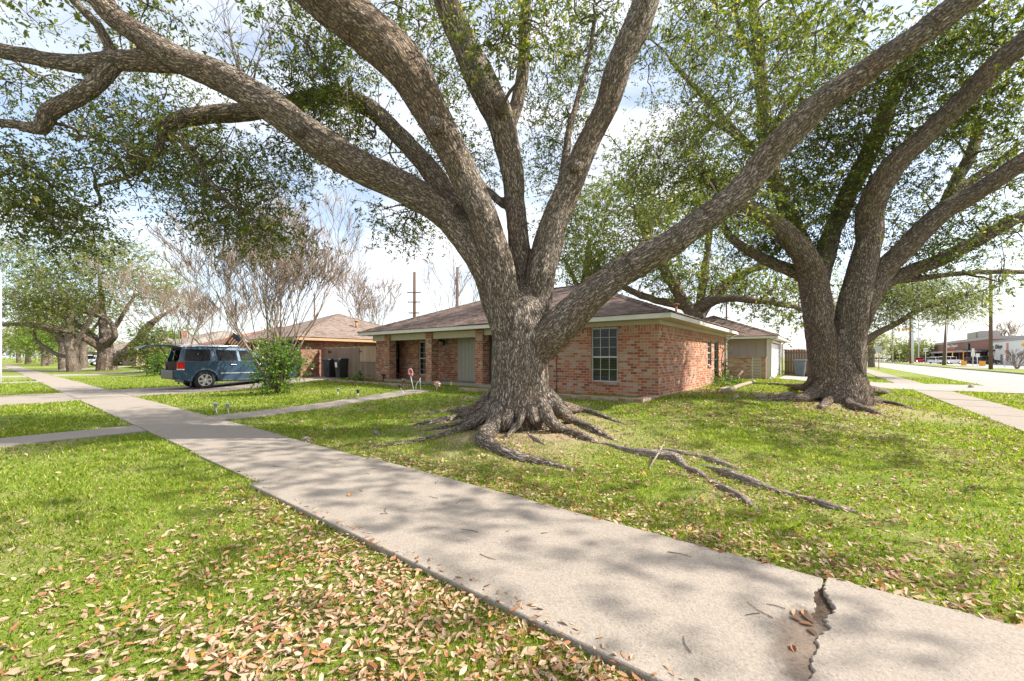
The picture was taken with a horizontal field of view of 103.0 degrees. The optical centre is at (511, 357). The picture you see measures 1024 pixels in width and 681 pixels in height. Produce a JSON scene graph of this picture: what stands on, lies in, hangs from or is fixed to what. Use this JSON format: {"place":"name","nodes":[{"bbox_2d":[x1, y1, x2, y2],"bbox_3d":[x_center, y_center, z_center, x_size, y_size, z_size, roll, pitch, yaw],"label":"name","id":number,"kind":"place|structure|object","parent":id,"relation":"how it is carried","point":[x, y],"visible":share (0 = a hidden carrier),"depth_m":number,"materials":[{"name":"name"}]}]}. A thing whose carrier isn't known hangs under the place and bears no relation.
{"place":"outdoors","nodes":[
{"label":"outdoors","id":0,"kind":"place"},
{"bbox_2d":[111,376,342,396],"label":"driveway","id":1,"kind":"structure","parent":0,"point":[227,386],"depth_m":18.42,"materials":[{"name":"concrete"}]},
{"bbox_2d":[134,344,295,388],"bbox_3d":[-14.138,0.410,19.868,2.460,2.019,6.155,0,0,38],"label":"suv","id":2,"kind":"object","parent":1,"relation":"on","point":[202,366],"visible":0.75,"depth_m":18.80,"materials":[{"name":"blue paint"}]},
{"bbox_2d":[322,359,335,376],"bbox_3d":[-9.839,0.575,22.279,0.621,1.043,0.857,0,0,32],"label":"wheeled bin","id":3,"kind":"object","parent":1,"relation":"on","point":[329,367],"visible":0.62,"depth_m":21.98,"materials":[{"name":"black plastic"}]},
{"bbox_2d":[333,358,348,377],"bbox_3d":[-8.947,0.562,21.669,0.634,1.064,0.875,0,0,43],"label":"wheeled bin","id":4,"kind":"object","parent":1,"relation":"on","point":[341,367],"visible":0.69,"depth_m":21.39,"materials":[{"name":"black plastic"}]},
{"bbox_2d":[0,358,1023,680],"bbox_3d":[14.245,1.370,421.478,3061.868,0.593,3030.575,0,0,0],"label":"ground","id":5,"kind":"structure","parent":0,"point":[450,450],"depth_m":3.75,"materials":[{"name":"plant"}]},
{"bbox_2d":[0,272,1,381],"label":"street pole","id":6,"kind":"object","parent":5,"relation":"on","point":[0,326],"visible":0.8,"depth_m":23.59,"materials":[{"name":"paint"}]},
{"bbox_2d":[2,375,26,377],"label":"neighbour walk","id":7,"kind":"structure","parent":5,"relation":"on","point":[13,376],"depth_m":30.86,"materials":[{"name":"concrete"}]},
{"bbox_2d":[0,381,37,382],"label":"neighbour walk","id":8,"kind":"structure","parent":5,"relation":"on","point":[20,382],"depth_m":23.56,"materials":[{"name":"concrete"}]},
{"bbox_2d":[2,333,40,362],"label":"oak tree","id":9,"kind":"object","parent":5,"relation":"on","point":[18,359],"visible":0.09,"depth_m":117.57,"materials":[{"name":"green plant"}]},
{"bbox_2d":[2,321,57,363],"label":"oak tree","id":10,"kind":"object","parent":5,"relation":"on","point":[27,360],"visible":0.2,"depth_m":91.20,"materials":[{"name":"green plant"}]},
{"bbox_2d":[0,393,77,405],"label":"driveway apron","id":11,"kind":"object","parent":5,"relation":"on","point":[29,398],"visible":0.83,"depth_m":14.20,"materials":[{"name":"concrete"}]},
{"bbox_2d":[2,316,89,363],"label":"oak tree","id":12,"kind":"object","parent":5,"relation":"on","point":[51,360],"visible":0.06,"depth_m":81.75,"materials":[{"name":"green plant"}]},
{"bbox_2d":[2,287,94,369],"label":"oak tree","id":13,"kind":"object","parent":5,"relation":"on","point":[61,361],"visible":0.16,"depth_m":49.55,"materials":[{"name":"green plant"}]},
{"bbox_2d":[2,310,97,365],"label":"oak tree","id":14,"kind":"object","parent":5,"relation":"on","point":[44,352],"visible":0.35,"depth_m":71.03,"materials":[{"name":"green plant"}]},
{"bbox_2d":[2,270,108,371],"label":"oak tree","id":15,"kind":"object","parent":5,"relation":"on","point":[71,342],"visible":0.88,"depth_m":41.59,"materials":[{"name":"green plant"}]},
{"bbox_2d":[0,425,145,447],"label":"verge walk","id":16,"kind":"structure","parent":5,"relation":"on","point":[48,437],"depth_m":7.44,"materials":[{"name":"concrete"}]},
{"bbox_2d":[34,366,128,370],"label":"neighbour drive","id":17,"kind":"structure","parent":5,"relation":"on","point":[82,369],"depth_m":46.27,"materials":[{"name":"concrete"}]},
{"bbox_2d":[0,216,197,370],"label":"oak tree","id":18,"kind":"object","parent":5,"relation":"on","point":[108,358],"visible":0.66,"depth_m":43.26,"materials":[{"name":"green plant"}]},
{"bbox_2d":[53,370,153,375],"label":"neighbour drive","id":19,"kind":"structure","parent":5,"relation":"on","point":[98,373],"depth_m":34.62,"materials":[{"name":"concrete"}]},
{"bbox_2d":[88,355,121,365],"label":"parked car","id":20,"kind":"object","parent":5,"relation":"on","point":[92,362],"visible":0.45,"depth_m":58.41,"materials":[{"name":"paint"}]},
{"bbox_2d":[88,342,128,355],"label":"house","id":21,"kind":"structure","parent":5,"relation":"on","point":[120,345],"depth_m":77.74,"materials":[{"name":"beige"}]},
{"bbox_2d":[28,258,200,368],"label":"oak tree","id":22,"kind":"object","parent":5,"relation":"on","point":[83,352],"visible":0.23,"depth_m":52.91,"materials":[{"name":"green plant"}]},
{"bbox_2d":[115,338,176,365],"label":"house","id":23,"kind":"structure","parent":5,"relation":"on","point":[117,350],"depth_m":58.96,"materials":[{"name":"brick"}]},
{"bbox_2d":[117,316,175,372],"bbox_3d":[-32.215,-0.819,36.094,5.135,5.875,4.175,0,0,0],"label":"shrub","id":24,"kind":"object","parent":5,"relation":"on","point":[142,353],"visible":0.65,"depth_m":35.52,"materials":[{"name":"green plant"}]},
{"bbox_2d":[133,343,173,376],"bbox_3d":[-26.285,0.413,30.896,3.367,3.260,3.268,0,0,-19],"label":"shrub","id":25,"kind":"object","parent":5,"relation":"on","point":[160,362],"visible":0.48,"depth_m":30.33,"materials":[{"name":"green plant"}]},
{"bbox_2d":[69,246,254,352],"bbox_3d":[-31.729,-4.790,38.984,12.625,11.906,9.910,0,0,-13],"label":"bare tree","id":26,"kind":"object","parent":5,"relation":"on","point":[146,292],"visible":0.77,"depth_m":38.66,"materials":[{"name":"beige plant"}]},
{"bbox_2d":[147,320,198,340],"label":"shrub","id":27,"kind":"object","parent":5,"relation":"on","point":[177,335],"visible":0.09,"depth_m":74.59,"materials":[{"name":"green plant"}]},
{"bbox_2d":[147,331,232,366],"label":"tan house","id":28,"kind":"structure","parent":5,"relation":"on","point":[202,338],"depth_m":44.93,"materials":[{"name":"beige"}]},
{"bbox_2d":[149,281,264,344],"bbox_3d":[-24.117,-2.718,33.901,6.200,7.675,7.287,0,0,15],"label":"bare tree","id":29,"kind":"object","parent":5,"relation":"on","point":[202,312],"visible":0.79,"depth_m":33.06,"materials":[{"name":"beige plant"}]},
{"bbox_2d":[195,327,278,344],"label":"red roofed house","id":30,"kind":"structure","parent":5,"relation":"on","point":[223,341],"depth_m":37.58,"materials":[{"name":"brick"}]},
{"bbox_2d":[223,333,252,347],"bbox_3d":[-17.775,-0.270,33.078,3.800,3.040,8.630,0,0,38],"label":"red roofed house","id":31,"kind":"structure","parent":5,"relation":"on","point":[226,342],"depth_m":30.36,"materials":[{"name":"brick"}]},
{"bbox_2d":[146,171,369,389],"bbox_3d":[-9.982,-3.136,17.588,6.751,9.136,9.067,0,0,34],"label":"bare tree","id":32,"kind":"object","parent":5,"relation":"on","point":[285,273],"visible":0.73,"depth_m":16.95,"materials":[{"name":"beige plant"}]},
{"bbox_2d":[239,327,315,395],"bbox_3d":[-8.795,0.253,15.388,2.526,2.845,2.254,0,0,-34],"label":"shrub","id":33,"kind":"object","parent":5,"relation":"on","point":[287,364],"visible":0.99,"depth_m":15.12,"materials":[{"name":"green plant"}]},
{"bbox_2d":[244,313,380,377],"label":"brick house","id":34,"kind":"structure","parent":5,"relation":"on","point":[336,330],"depth_m":24.70,"materials":[{"name":"brown brick"}]},
{"bbox_2d":[228,331,256,347],"bbox_3d":[-16.946,-0.993,25.818,1.238,1.241,1.620,0,0,38],"label":"flag","id":35,"kind":"object","parent":34,"relation":"attached to","point":[236,340],"visible":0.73,"depth_m":25.52,"materials":[{"name":"multicoloured fabric"}]},
{"bbox_2d":[210,389,432,420],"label":"front walk","id":36,"kind":"structure","parent":5,"relation":"on","point":[295,409],"depth_m":11.51,"materials":[{"name":"concrete"}]},
{"bbox_2d":[408,368,413,389],"bbox_3d":[-3.615,0.806,14.627,0.218,0.862,0.030,0,0,0],"label":"garden stake","id":37,"kind":"object","parent":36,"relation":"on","point":[410,371],"visible":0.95,"depth_m":14.62,"materials":[{"name":"white paint"}]},
{"bbox_2d":[321,346,375,379],"bbox_3d":[-8.731,0.420,21.684,5.450,2.020,0.215,0,0,38],"label":"wooden fence","id":38,"kind":"object","parent":5,"relation":"on","point":[363,358],"visible":0.7,"depth_m":21.08,"materials":[{"name":"brown wood"}]},
{"bbox_2d":[346,369,370,380],"bbox_3d":[-7.292,0.950,19.288,1.156,0.895,1.220,0,0,0],"label":"fern","id":39,"kind":"object","parent":5,"relation":"on","point":[358,377],"visible":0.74,"depth_m":19.29,"materials":[{"name":"green plant"}]},
{"bbox_2d":[327,245,402,324],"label":"bare tree","id":40,"kind":"object","parent":5,"relation":"on","point":[360,304],"visible":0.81,"depth_m":40.34,"materials":[{"name":"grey plant"}]},
{"bbox_2d":[407,272,420,316],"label":"power pole","id":41,"kind":"object","parent":5,"relation":"on","point":[414,292],"visible":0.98,"depth_m":59.81,"materials":[{"name":"brown wood"}]},
{"bbox_2d":[421,241,478,310],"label":"bare tree","id":42,"kind":"object","parent":5,"relation":"on","point":[456,282],"visible":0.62,"depth_m":41.63,"materials":[{"name":"brown plant"}]},
{"bbox_2d":[456,267,458,306],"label":"power pole","id":43,"kind":"object","parent":5,"relation":"on","point":[457,304],"visible":0.27,"depth_m":65.81,"materials":[{"name":"brown wood"}]},
{"bbox_2d":[2,337,927,363],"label":"trees","id":44,"kind":"object","parent":5,"relation":"on","point":[35,356],"visible":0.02,"depth_m":105.59,"materials":[{"name":"plant"}]},
{"bbox_2d":[326,379,658,403],"bbox_3d":[-2.475,1.137,15.474,15.546,0.225,1.272,0,0,38],"label":"bed edging","id":45,"kind":"object","parent":5,"relation":"on","point":[625,399],"visible":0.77,"depth_m":11.35,"materials":[{"name":"brick"}]},
{"bbox_2d":[0,0,985,514],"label":"oak tree","id":46,"kind":"object","parent":5,"relation":"on","point":[534,332],"visible":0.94,"depth_m":7.40,"materials":[{"name":"green plant"}]},
{"bbox_2d":[0,379,1023,680],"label":"leaf litter","id":47,"kind":"object","parent":5,"relation":"on","point":[326,643],"visible":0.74,"depth_m":2.51,"materials":[{"name":"plant"}]},
{"bbox_2d":[357,277,740,396],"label":"brick house","id":48,"kind":"structure","parent":5,"relation":"on","point":[619,344],"depth_m":13.64,"materials":[{"name":"red brick"}]},
{"bbox_2d":[396,343,399,375],"bbox_3d":[-5.565,0.075,20.220,1.150,2.030,0.565,0,0,38],"label":"window","id":49,"kind":"structure","parent":48,"relation":"in","point":[397,344],"depth_m":20.09,"materials":[{"name":"black glass"}]},
{"bbox_2d":[417,342,425,376],"bbox_3d":[-3.963,0.075,18.983,1.220,2.030,0.565,0,0,38],"label":"window","id":50,"kind":"structure","parent":48,"relation":"in","point":[422,345],"depth_m":18.95,"materials":[{"name":"grey glass"}]},
{"bbox_2d":[590,327,617,384],"bbox_3d":[2.918,-0.040,12.481,1.460,2.140,0.565,0,0,38],"label":"window","id":51,"kind":"structure","parent":48,"relation":"in","point":[604,340],"depth_m":12.52,"materials":[{"name":"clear glass"}]},
{"bbox_2d":[708,340,712,366],"bbox_3d":[7.670,-0.195,16.350,0.565,1.390,1.050,0,0,38],"label":"window","id":52,"kind":"structure","parent":48,"relation":"in","point":[709,365],"depth_m":16.42,"materials":[{"name":"white glass"}]},
{"bbox_2d":[714,341,718,378],"bbox_3d":[8.435,0.070,17.339,0.565,1.920,1.250,0,0,38],"label":"window","id":53,"kind":"structure","parent":48,"relation":"in","point":[715,343],"depth_m":17.45,"materials":[{"name":"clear glass"}]},
{"bbox_2d":[529,161,642,284],"bbox_3d":[5.939,-7.075,32.192,8.983,17.117,8.206,0,0,-32],"label":"oak tree","id":54,"kind":"object","parent":5,"relation":"on","point":[592,209],"visible":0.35,"depth_m":31.81,"materials":[{"name":"green plant"}]},
{"bbox_2d":[649,445,662,466],"bbox_3d":[1.982,1.332,5.560,0.029,0.153,0.793,0,0,32],"label":"stick","id":55,"kind":"object","parent":5,"relation":"on","point":[655,457],"visible":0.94,"depth_m":5.44,"materials":[{"name":"wood"}]},
{"bbox_2d":[554,117,842,347],"bbox_3d":[12.542,-7.374,27.877,20.144,17.975,12.453,0,0,13],"label":"oak tree","id":56,"kind":"object","parent":5,"relation":"on","point":[702,306],"visible":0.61,"depth_m":26.66,"materials":[{"name":"green plant"}]},
{"bbox_2d":[711,375,736,387],"bbox_3d":[7.939,1.025,15.427,1.195,0.868,2.082,0,0,0],"label":"fern","id":57,"kind":"object","parent":5,"relation":"on","point":[725,383],"visible":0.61,"depth_m":15.20,"materials":[{"name":"green plant"}]},
{"bbox_2d":[714,337,735,378],"bbox_3d":[8.939,0.201,16.945,0.977,2.195,0.874,0,0,-28],"label":"shrub","id":58,"kind":"object","parent":5,"relation":"on","point":[723,365],"visible":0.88,"depth_m":17.04,"materials":[{"name":"green plant"}]},
{"bbox_2d":[713,368,742,384],"bbox_3d":[8.793,0.950,16.799,1.400,1.088,1.739,0,0,23],"label":"fern","id":59,"kind":"object","parent":5,"relation":"on","point":[729,377],"visible":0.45,"depth_m":16.61,"materials":[{"name":"green plant"}]},
{"bbox_2d":[721,380,755,393],"bbox_3d":[8.458,1.019,15.019,0.150,0.162,7.074,0,0,37],"label":"timber","id":60,"kind":"object","parent":5,"relation":"on","point":[731,388],"visible":0.89,"depth_m":13.86,"materials":[{"name":"wood"}]},
{"bbox_2d":[703,315,790,378],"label":"garage","id":61,"kind":"structure","parent":5,"relation":"on","point":[750,341],"depth_m":21.99,"materials":[{"name":"beige"}]},
{"bbox_2d":[772,343,778,376],"bbox_3d":[15.425,0.217,23.973,0.060,2.065,4.960,0,0,38],"label":"garage door","id":62,"kind":"structure","parent":61,"relation":"in","point":[775,348],"depth_m":24.27,"materials":[{"name":"white paint"}]},
{"bbox_2d":[727,357,766,378],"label":"half wall","id":63,"kind":"structure","parent":5,"relation":"on","point":[744,364],"depth_m":20.79,"materials":[{"name":"brick"}]},
{"bbox_2d":[601,0,901,313],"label":"oak tree","id":64,"kind":"object","parent":5,"relation":"on","point":[758,63],"visible":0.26,"depth_m":17.03,"materials":[{"name":"green plant"}]},
{"bbox_2d":[753,393,765,397],"bbox_3d":[6.825,1.075,11.211,0.341,0.203,0.261,0,0,0],"label":"brick lump","id":65,"kind":"object","parent":5,"relation":"on","point":[756,395],"visible":0.66,"depth_m":11.15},
{"bbox_2d":[779,391,795,395],"bbox_3d":[7.786,1.062,11.524,0.456,0.218,0.292,0,0,0],"label":"stone","id":66,"kind":"object","parent":5,"relation":"on","point":[785,393],"visible":0.5,"depth_m":11.44,"materials":[{"name":"stone"}]},
{"bbox_2d":[784,349,809,375],"bbox_3d":[19.149,0.495,25.240,3.800,2.070,0.169,0,0,38],"label":"wooden fence","id":67,"kind":"object","parent":5,"relation":"on","point":[788,361],"visible":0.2,"depth_m":26.07,"materials":[{"name":"brown wood"}]},
{"bbox_2d":[636,0,1023,415],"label":"oak tree","id":68,"kind":"object","parent":5,"relation":"on","point":[836,348],"visible":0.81,"depth_m":10.70,"materials":[{"name":"green plant"}]},
{"bbox_2d":[875,346,881,368],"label":"road sign","id":69,"kind":"object","parent":5,"relation":"on","point":[878,349],"visible":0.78,"depth_m":51.02,"materials":[{"name":"metal"}]},
{"bbox_2d":[875,357,887,360],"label":"parked car","id":70,"kind":"object","parent":5,"relation":"on","point":[876,358],"visible":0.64,"depth_m":159.20,"materials":[{"name":"paint"}]},
{"bbox_2d":[867,323,910,366],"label":"oak tree","id":71,"kind":"object","parent":5,"relation":"on","point":[872,353],"visible":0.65,"depth_m":61.51,"materials":[{"name":"green plant"}]},
{"bbox_2d":[889,316,893,361],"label":"lamp post","id":72,"kind":"object","parent":5,"relation":"on","point":[892,346],"visible":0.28,"depth_m":124.89,"materials":[{"name":"metal"}]},
{"bbox_2d":[780,375,1023,393],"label":"garage drive","id":73,"kind":"structure","parent":5,"relation":"on","point":[947,387],"depth_m":19.40,"materials":[{"name":"concrete"}]},
{"bbox_2d":[793,359,806,376],"bbox_3d":[17.662,0.633,24.969,0.627,1.054,0.866,0,0,43],"label":"wheeled bin","id":74,"kind":"object","parent":73,"relation":"on","point":[800,367],"visible":0.99,"depth_m":24.73,"materials":[{"name":"grey plastic"}]},
{"bbox_2d":[882,334,927,361],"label":"tree","id":75,"kind":"object","parent":5,"relation":"on","point":[900,358],"visible":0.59,"depth_m":129.25,"materials":[{"name":"green plant"}]},
{"bbox_2d":[909,319,910,363],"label":"utility pole","id":76,"kind":"object","parent":5,"relation":"on","point":[909,343],"visible":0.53,"depth_m":99.99,"materials":[{"name":"brown wood"}]},
{"bbox_2d":[911,315,913,362],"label":"lamp post","id":77,"kind":"object","parent":5,"relation":"on","point":[912,347],"visible":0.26,"depth_m":105.73,"materials":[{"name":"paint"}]},
{"bbox_2d":[917,321,920,357],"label":"lamp post","id":78,"kind":"object","parent":5,"relation":"on","point":[918,339],"visible":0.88,"depth_m":124.94,"materials":[{"name":"metal"}]},
{"bbox_2d":[906,337,937,357],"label":"tree","id":79,"kind":"object","parent":5,"relation":"on","point":[931,346],"visible":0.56,"depth_m":148.27,"materials":[{"name":"green plant"}]},
{"bbox_2d":[923,348,927,363],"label":"road sign","id":80,"kind":"object","parent":5,"relation":"on","point":[925,350],"visible":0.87,"depth_m":91.99,"materials":[{"name":"metal"}]},
{"bbox_2d":[831,259,1023,344],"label":"oak tree","id":81,"kind":"object","parent":5,"relation":"on","point":[914,303],"visible":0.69,"depth_m":28.51,"materials":[{"name":"green plant"}]},
{"bbox_2d":[942,317,947,364],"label":"utility pole","id":82,"kind":"object","parent":5,"relation":"on","point":[944,358],"visible":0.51,"depth_m":79.81,"materials":[{"name":"brown wood"}]},
{"bbox_2d":[888,360,1023,368],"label":"parking lot","id":83,"kind":"structure","parent":5,"relation":"on","point":[1009,366],"depth_m":75.51,"materials":[{"name":"concrete"}]},
{"bbox_2d":[908,358,924,362],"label":"parked car","id":84,"kind":"object","parent":83,"relation":"on","point":[916,360],"visible":0.66,"depth_m":121.08,"materials":[{"name":"paint"}]},
{"bbox_2d":[927,357,938,363],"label":"parked car","id":85,"kind":"object","parent":83,"relation":"on","point":[930,360],"visible":0.58,"depth_m":99.61,"materials":[{"name":"paint"}]},
{"bbox_2d":[937,356,962,363],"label":"parked car","id":86,"kind":"object","parent":83,"relation":"on","point":[951,360],"visible":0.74,"depth_m":93.22,"materials":[{"name":"paint"}]},
{"bbox_2d":[964,358,973,363],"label":"parked car","id":87,"kind":"object","parent":83,"relation":"on","point":[968,360],"visible":0.34,"depth_m":97.21,"materials":[{"name":"paint"}]},
{"bbox_2d":[928,330,1023,359],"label":"store building","id":88,"kind":"structure","parent":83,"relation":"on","point":[978,340],"depth_m":112.76,"materials":[{"name":"brick"}]},
{"bbox_2d":[949,351,988,359],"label":"shop window","id":89,"kind":"structure","parent":88,"relation":"in","point":[983,353],"depth_m":113.97,"materials":[{"name":"black glass"}]},
{"bbox_2d":[979,361,985,365],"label":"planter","id":90,"kind":"object","parent":83,"relation":"on","point":[982,363],"visible":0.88,"depth_m":71.75,"materials":[{"name":"orange paint"}]},
{"bbox_2d":[971,356,1000,363],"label":"parked car","id":91,"kind":"object","parent":83,"relation":"on","point":[981,358],"visible":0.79,"depth_m":91.25,"materials":[{"name":"paint"}]},
{"bbox_2d":[1005,349,1023,368],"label":"bare tree","id":92,"kind":"object","parent":83,"relation":"on","point":[1015,361],"visible":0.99,"depth_m":52.60,"materials":[{"name":"grey plant"}]},
{"bbox_2d":[971,348,979,366],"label":"road sign","id":93,"kind":"object","parent":5,"relation":"on","point":[973,353],"visible":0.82,"depth_m":65.86,"materials":[{"name":"metal"}]},
{"bbox_2d":[988,274,998,368],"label":"utility pole","id":94,"kind":"object","parent":5,"relation":"on","point":[990,363],"visible":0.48,"depth_m":50.90,"materials":[{"name":"brown wood"}]},
{"bbox_2d":[983,317,1023,335],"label":"bare tree","id":95,"kind":"object","parent":5,"relation":"on","point":[1012,331],"visible":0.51,"depth_m":148.45,"materials":[{"name":"grey plant"}]},
{"bbox_2d":[0,0,1023,357],"label":"sky","id":96,"kind":"structure","parent":0,"point":[376,260],"materials":[{"name":"white"}]},
{"bbox_2d":[2,364,1023,680],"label":"pavement","id":97,"kind":"structure","parent":0,"point":[650,600],"depth_m":2.59,"materials":[{"name":"concrete"}]},
{"bbox_2d":[775,615,829,680],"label":"dirt","id":98,"kind":"structure","parent":97,"relation":"on","point":[802,638],"depth_m":1.99,"materials":[{"name":"soil"}]},
{"bbox_2d":[791,609,797,615],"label":"dead leaf","id":99,"kind":"object","parent":98,"relation":"on","point":[794,611],"visible":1,"depth_m":2.24,"materials":[{"name":"plant"}]},
{"bbox_2d":[790,615,801,620],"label":"dead leaf","id":100,"kind":"object","parent":98,"relation":"on","point":[796,617],"visible":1,"depth_m":2.19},
{"bbox_2d":[801,609,807,615],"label":"dead leaf","id":101,"kind":"object","parent":98,"relation":"on","point":[803,611],"visible":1,"depth_m":2.24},
{"bbox_2d":[799,620,812,625],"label":"dead leaf","id":102,"kind":"object","parent":98,"relation":"on","point":[805,622],"visible":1,"depth_m":2.15,"materials":[{"name":"plant"}]},
{"bbox_2d":[802,614,814,623],"bbox_3d":[1.588,1.396,2.184,0.033,0.014,0.082,0,0,-12],"label":"dead leaf","id":103,"kind":"object","parent":98,"relation":"on","point":[808,617],"visible":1,"depth_m":2.19,"materials":[{"name":"plant"}]},
{"bbox_2d":[811,585,832,626],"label":"soil","id":104,"kind":"structure","parent":97,"relation":"on","point":[823,609],"depth_m":2.31,"materials":[{"name":"soil"}]},
{"bbox_2d":[866,369,1023,431],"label":"side pavement","id":105,"kind":"structure","parent":0,"point":[1008,415],"depth_m":12.39,"materials":[{"name":"concrete"}]},
{"bbox_2d":[867,362,1023,390],"bbox_3d":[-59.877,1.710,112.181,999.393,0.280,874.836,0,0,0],"label":"road","id":106,"kind":"structure","parent":0,"point":[1009,381],"depth_m":36.05,"materials":[{"name":"concrete"}]},
{"bbox_2d":[875,361,1019,385],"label":"kerb","id":107,"kind":"structure","parent":106,"relation":"on","point":[942,377],"depth_m":39.79,"materials":[{"name":"concrete"}]},
{"bbox_2d":[962,349,988,363],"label":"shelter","id":108,"kind":"object","parent":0,"point":[970,350],"visible":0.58,"depth_m":96.45,"materials":[{"name":"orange metal"}]},
{"bbox_2d":[982,338,1023,364],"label":"store building","id":109,"kind":"structure","parent":0,"point":[1000,347],"depth_m":89.61,"materials":[{"name":"white paint"}]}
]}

